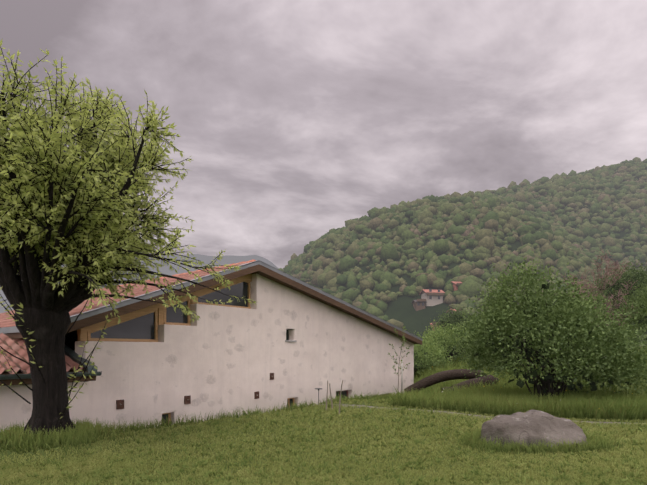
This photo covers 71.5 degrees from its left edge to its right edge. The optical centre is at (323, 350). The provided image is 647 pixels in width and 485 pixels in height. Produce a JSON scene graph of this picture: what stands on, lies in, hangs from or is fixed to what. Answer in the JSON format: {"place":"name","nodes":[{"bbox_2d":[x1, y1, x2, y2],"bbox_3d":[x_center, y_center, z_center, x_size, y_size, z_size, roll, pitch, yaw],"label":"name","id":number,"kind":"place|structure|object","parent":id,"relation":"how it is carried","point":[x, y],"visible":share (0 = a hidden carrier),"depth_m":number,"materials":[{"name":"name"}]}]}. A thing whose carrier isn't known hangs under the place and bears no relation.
{"place":"outdoors","nodes":[
{"label":"outdoors","id":0,"kind":"place"},
{"bbox_2d":[0,254,278,312],"bbox_3d":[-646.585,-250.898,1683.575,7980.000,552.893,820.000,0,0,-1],"label":"ridge","id":1,"kind":"structure","parent":0,"point":[206,260],"depth_m":1470.95,"materials":[{"name":"grey"}]},
{"bbox_2d":[0,346,646,456],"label":"long grass","id":2,"kind":"structure","parent":0,"point":[512,398],"depth_m":10.60,"materials":[{"name":"green plant"}]},
{"bbox_2d":[0,363,646,484],"bbox_3d":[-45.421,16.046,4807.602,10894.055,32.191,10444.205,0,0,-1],"label":"ground sheet","id":3,"kind":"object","parent":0,"point":[41,450],"depth_m":6.92,"materials":[{"name":"green plant"}]},
{"bbox_2d":[0,382,88,430],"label":"wing walls","id":4,"kind":"structure","parent":3,"relation":"on","point":[15,408],"depth_m":8.21,"materials":[{"name":"white paint"}]},
{"bbox_2d":[0,336,101,385],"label":"lower roof","id":5,"kind":"structure","parent":4,"relation":"on","point":[6,378],"depth_m":8.55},
{"bbox_2d":[0,333,84,373],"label":"wing roof tiles","id":6,"kind":"object","parent":5,"relation":"on","point":[24,354],"visible":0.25,"depth_m":8.72,"materials":[{"name":"red tile"}]},
{"bbox_2d":[65,330,123,350],"bbox_3d":[-1.697,0.176,15.322,0.100,4.745,13.480,0,0,39],"label":"dark room","id":7,"kind":"object","parent":3,"relation":"on","point":[71,338],"depth_m":10.28,"materials":[{"name":"black"}]},
{"bbox_2d":[0,39,256,436],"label":"tree","id":8,"kind":"object","parent":3,"relation":"on","point":[54,136],"depth_m":6.37,"materials":[{"name":"green plant"}]},
{"bbox_2d":[75,274,413,427],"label":"gable wall","id":9,"kind":"structure","parent":3,"relation":"on","point":[214,359],"depth_m":12.55,"materials":[{"name":"paint"}]},
{"bbox_2d":[78,279,250,341],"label":"clerestory frames","id":10,"kind":"structure","parent":9,"relation":"attached to","point":[160,316],"depth_m":10.69,"materials":[{"name":"brown wood"}]},
{"bbox_2d":[116,373,273,408],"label":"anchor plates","id":11,"kind":"object","parent":9,"relation":"attached to","point":[119,402],"visible":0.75,"depth_m":10.98,"materials":[{"name":"brown metal"}]},
{"bbox_2d":[0,260,422,344],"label":"roof edge","id":12,"kind":"object","parent":9,"relation":"on","point":[89,320],"visible":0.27,"depth_m":11.50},
{"bbox_2d":[0,262,246,327],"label":"roof tiles","id":13,"kind":"object","parent":12,"relation":"on","point":[5,322],"visible":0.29,"depth_m":11.68,"materials":[{"name":"tile"}]},
{"bbox_2d":[94,260,255,290],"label":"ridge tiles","id":14,"kind":"object","parent":12,"relation":"on","point":[200,270],"visible":0.21,"depth_m":13.96,"materials":[{"name":"ceramic"}]},
{"bbox_2d":[91,282,346,424],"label":"window panes","id":15,"kind":"object","parent":9,"relation":"attached to","point":[141,327],"visible":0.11,"depth_m":10.99,"materials":[{"name":"grey glass"}]},
{"bbox_2d":[163,398,293,425],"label":"cellar frames","id":16,"kind":"structure","parent":9,"relation":"on","point":[169,414],"depth_m":10.86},
{"bbox_2d":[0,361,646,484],"bbox_3d":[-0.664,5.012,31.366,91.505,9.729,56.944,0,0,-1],"label":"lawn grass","id":17,"kind":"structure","parent":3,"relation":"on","point":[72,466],"depth_m":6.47,"materials":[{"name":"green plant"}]},
{"bbox_2d":[326,380,342,413],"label":"stakes","id":18,"kind":"object","parent":3,"relation":"on","point":[331,396],"visible":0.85,"depth_m":11.47,"materials":[{"name":"grey wood"}]},
{"bbox_2d":[388,326,409,387],"bbox_3d":[2.773,0.444,16.176,0.928,2.659,0.955,0,0,-1],"label":"young tree","id":19,"kind":"object","parent":3,"relation":"on","point":[401,349],"depth_m":16.22,"materials":[{"name":"green plant"}]},
{"bbox_2d":[401,359,402,394],"bbox_3d":[2.828,1.023,16.204,0.052,1.450,0.052,0,0,-23],"label":"post","id":20,"kind":"object","parent":3,"relation":"on","point":[402,377],"visible":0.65,"depth_m":16.18,"materials":[{"name":"grey wood"}]},
{"bbox_2d":[378,369,497,396],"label":"old logs","id":21,"kind":"object","parent":3,"relation":"on","point":[438,377],"visible":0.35,"depth_m":17.58,"materials":[{"name":"brown wood"}]},
{"bbox_2d":[421,303,484,336],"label":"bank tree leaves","id":22,"kind":"object","parent":3,"relation":"on","point":[452,315],"visible":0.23,"depth_m":42.83,"materials":[{"name":"green plant"}]},
{"bbox_2d":[480,409,586,451],"bbox_3d":[3.471,1.707,7.369,1.809,1.426,1.146,3,0,8],"label":"boulder","id":23,"kind":"object","parent":3,"relation":"on","point":[530,425],"visible":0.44,"depth_m":7.09,"materials":[{"name":"stone"}]},
{"bbox_2d":[445,251,646,398],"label":"hazel shrub","id":24,"kind":"object","parent":3,"relation":"on","point":[577,309],"depth_m":11.96,"materials":[{"name":"green plant"}]},
{"bbox_2d":[474,282,631,393],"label":"bush leaves","id":25,"kind":"object","parent":24,"relation":"attached to","point":[534,373],"visible":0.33,"depth_m":12.54,"materials":[{"name":"green plant"}]},
{"bbox_2d":[559,249,637,326],"bbox_3d":[14.226,-2.318,24.529,4.732,6.138,4.669,0,0,42],"label":"bare cherry","id":26,"kind":"object","parent":3,"relation":"on","point":[606,270],"visible":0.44,"depth_m":23.81,"materials":[{"name":"brown plant"}]},
{"bbox_2d":[583,292,646,345],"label":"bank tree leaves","id":27,"kind":"object","parent":3,"relation":"on","point":[635,328],"depth_m":40.33,"materials":[{"name":"green plant"}]},
{"bbox_2d":[608,276,646,338],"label":"shrub","id":28,"kind":"object","parent":3,"relation":"on","point":[638,304],"depth_m":23.39,"materials":[{"name":"green plant"}]},
{"bbox_2d":[0,0,646,268],"label":"sky","id":29,"kind":"structure","parent":0,"point":[296,120],"materials":[{"name":"grey"}]},
{"bbox_2d":[414,351,438,368],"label":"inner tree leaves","id":30,"kind":"object","parent":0,"point":[419,360],"visible":0.12,"depth_m":25.87,"materials":[{"name":"green plant"}]},
{"bbox_2d":[434,331,465,359],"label":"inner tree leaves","id":31,"kind":"object","parent":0,"point":[452,348],"visible":0.19,"depth_m":28.56,"materials":[{"name":"green plant"}]},
{"bbox_2d":[440,312,470,331],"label":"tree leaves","id":32,"kind":"object","parent":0,"point":[453,321],"visible":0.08,"depth_m":42.92,"materials":[{"name":"green plant"}]},
{"bbox_2d":[304,178,646,337],"bbox_3d":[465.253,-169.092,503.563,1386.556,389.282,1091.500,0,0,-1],"label":"wooded hill ground","id":33,"kind":"structure","parent":0,"point":[406,314],"depth_m":195.49,"materials":[{"name":"green plant"}]},
{"bbox_2d":[411,299,426,310],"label":"house","id":34,"kind":"structure","parent":33,"relation":"on","point":[418,304],"depth_m":189.19,"materials":[{"name":"grey paint"}]},
{"bbox_2d":[419,289,444,305],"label":"house","id":35,"kind":"structure","parent":33,"relation":"on","point":[432,297],"depth_m":190.37,"materials":[{"name":"beige paint"}]},
{"bbox_2d":[414,335,460,375],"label":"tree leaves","id":36,"kind":"object","parent":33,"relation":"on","point":[433,350],"depth_m":25.41,"materials":[{"name":"green plant"}]},
{"bbox_2d":[414,320,478,361],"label":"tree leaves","id":37,"kind":"object","parent":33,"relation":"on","point":[440,335],"depth_m":28.12,"materials":[{"name":"green plant"}]},
{"bbox_2d":[450,281,461,290],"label":"house","id":38,"kind":"structure","parent":33,"relation":"on","point":[455,285],"depth_m":193.90,"materials":[{"name":"brown"}]},
{"bbox_2d":[278,157,646,354],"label":"wooded hill crowns","id":39,"kind":"object","parent":33,"relation":"on","point":[513,211],"visible":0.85,"depth_m":251.93,"materials":[{"name":"green plant"}]},
{"bbox_2d":[573,259,646,327],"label":"bank tree leaves","id":40,"kind":"object","parent":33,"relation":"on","point":[638,275],"depth_m":29.20,"materials":[{"name":"plant"}]},
{"bbox_2d":[322,404,645,424],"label":"gravel path","id":41,"kind":"structure","parent":0,"point":[457,413],"depth_m":11.27,"materials":[{"name":"grey gravel"}]},
{"bbox_2d":[598,275,646,335],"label":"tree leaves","id":42,"kind":"object","parent":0,"point":[613,286],"visible":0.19,"depth_m":29.68,"materials":[{"name":"green plant"}]},
{"bbox_2d":[630,305,646,339],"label":"shrub leaves","id":43,"kind":"object","parent":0,"point":[639,321],"visible":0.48,"depth_m":23.12,"materials":[{"name":"green plant"}]}
]}

